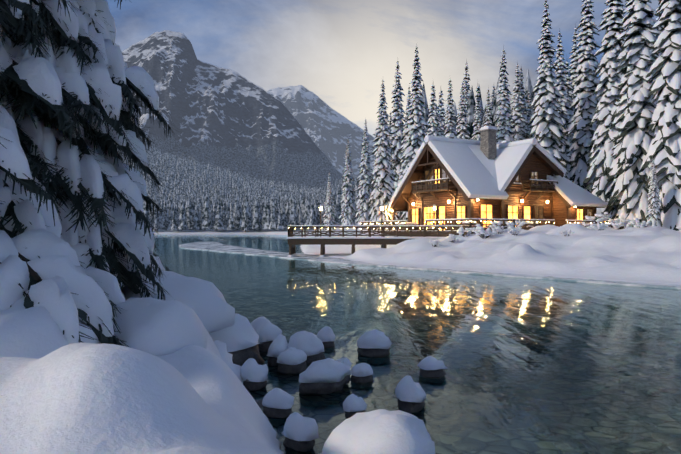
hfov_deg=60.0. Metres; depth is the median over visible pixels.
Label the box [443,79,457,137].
tree
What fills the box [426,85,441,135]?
tree
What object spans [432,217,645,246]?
shrub twigs
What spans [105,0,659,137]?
sky
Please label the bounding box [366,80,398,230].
tree
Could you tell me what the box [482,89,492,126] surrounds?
tree
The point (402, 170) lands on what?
tree
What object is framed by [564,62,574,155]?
tree
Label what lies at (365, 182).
tree
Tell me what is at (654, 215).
tree
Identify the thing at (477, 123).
tree
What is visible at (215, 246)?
ice shelf
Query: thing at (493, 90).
tree
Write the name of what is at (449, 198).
lodge
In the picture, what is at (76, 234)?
spruce
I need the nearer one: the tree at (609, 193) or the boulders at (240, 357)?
the boulders at (240, 357)
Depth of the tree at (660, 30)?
89.73 m
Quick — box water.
[153,235,680,453]
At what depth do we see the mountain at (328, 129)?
5248.52 m
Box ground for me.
[0,170,680,453]
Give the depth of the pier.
50.47 m
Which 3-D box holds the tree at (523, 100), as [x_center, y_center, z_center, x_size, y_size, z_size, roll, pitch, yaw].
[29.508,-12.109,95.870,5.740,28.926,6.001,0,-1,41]
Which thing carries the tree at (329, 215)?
on the ground
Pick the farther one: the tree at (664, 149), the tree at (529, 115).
the tree at (529, 115)
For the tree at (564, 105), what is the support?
on the ground
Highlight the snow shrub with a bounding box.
[430,212,680,244]
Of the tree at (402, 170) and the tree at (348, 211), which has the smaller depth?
the tree at (402, 170)
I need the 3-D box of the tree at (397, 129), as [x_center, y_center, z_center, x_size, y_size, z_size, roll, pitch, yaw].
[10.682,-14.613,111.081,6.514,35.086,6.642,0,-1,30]
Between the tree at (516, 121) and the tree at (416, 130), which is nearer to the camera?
the tree at (416, 130)
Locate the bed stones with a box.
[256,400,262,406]
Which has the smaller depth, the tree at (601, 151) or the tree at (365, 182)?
the tree at (601, 151)
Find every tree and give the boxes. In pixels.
[322,173,335,233]
[338,136,356,228]
[354,119,372,229]
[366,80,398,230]
[387,112,391,137]
[389,61,405,219]
[395,87,411,224]
[400,46,430,221]
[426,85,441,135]
[436,90,445,136]
[437,110,442,136]
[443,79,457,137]
[456,83,471,139]
[460,60,470,102]
[463,83,468,109]
[471,91,482,140]
[475,86,483,125]
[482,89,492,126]
[491,86,495,111]
[493,50,513,142]
[509,62,527,140]
[514,68,531,139]
[526,92,534,137]
[528,0,570,178]
[553,30,574,175]
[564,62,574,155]
[565,0,600,192]
[568,26,579,100]
[582,0,625,226]
[603,0,663,228]
[605,7,631,222]
[637,0,680,230]
[645,155,662,226]
[654,0,663,56]
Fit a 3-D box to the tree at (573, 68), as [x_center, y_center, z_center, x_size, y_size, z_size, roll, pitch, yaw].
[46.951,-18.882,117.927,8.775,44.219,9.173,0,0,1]
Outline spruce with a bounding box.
[0,0,180,346]
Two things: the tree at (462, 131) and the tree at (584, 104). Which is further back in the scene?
the tree at (462, 131)
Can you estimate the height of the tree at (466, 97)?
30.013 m
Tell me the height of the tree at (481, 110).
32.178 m
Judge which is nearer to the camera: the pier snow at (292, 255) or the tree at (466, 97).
the pier snow at (292, 255)
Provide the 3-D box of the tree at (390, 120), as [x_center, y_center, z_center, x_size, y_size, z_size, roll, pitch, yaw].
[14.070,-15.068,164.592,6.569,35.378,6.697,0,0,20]
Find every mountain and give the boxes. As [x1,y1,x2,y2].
[122,30,343,188]
[266,85,376,182]
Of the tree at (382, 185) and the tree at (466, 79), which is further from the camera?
the tree at (466, 79)
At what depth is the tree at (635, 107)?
58.54 m
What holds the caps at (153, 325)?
on the ground
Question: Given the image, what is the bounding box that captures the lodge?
[360,129,612,236]
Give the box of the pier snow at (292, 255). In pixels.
[287,205,475,256]
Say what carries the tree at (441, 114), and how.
on the ground
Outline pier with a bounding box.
[288,206,475,254]
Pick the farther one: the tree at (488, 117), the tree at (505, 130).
the tree at (488, 117)
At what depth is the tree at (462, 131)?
95.40 m
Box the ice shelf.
[179,242,680,288]
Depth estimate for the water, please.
11.56 m
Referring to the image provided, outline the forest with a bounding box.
[118,56,534,230]
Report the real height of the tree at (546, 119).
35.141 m
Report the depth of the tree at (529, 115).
109.44 m
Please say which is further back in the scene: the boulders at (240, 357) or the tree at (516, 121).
the tree at (516, 121)
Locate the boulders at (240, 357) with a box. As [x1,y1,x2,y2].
[228,340,445,451]
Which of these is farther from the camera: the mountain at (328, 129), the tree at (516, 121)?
the mountain at (328, 129)
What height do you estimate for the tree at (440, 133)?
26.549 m
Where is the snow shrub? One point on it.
(614, 223)

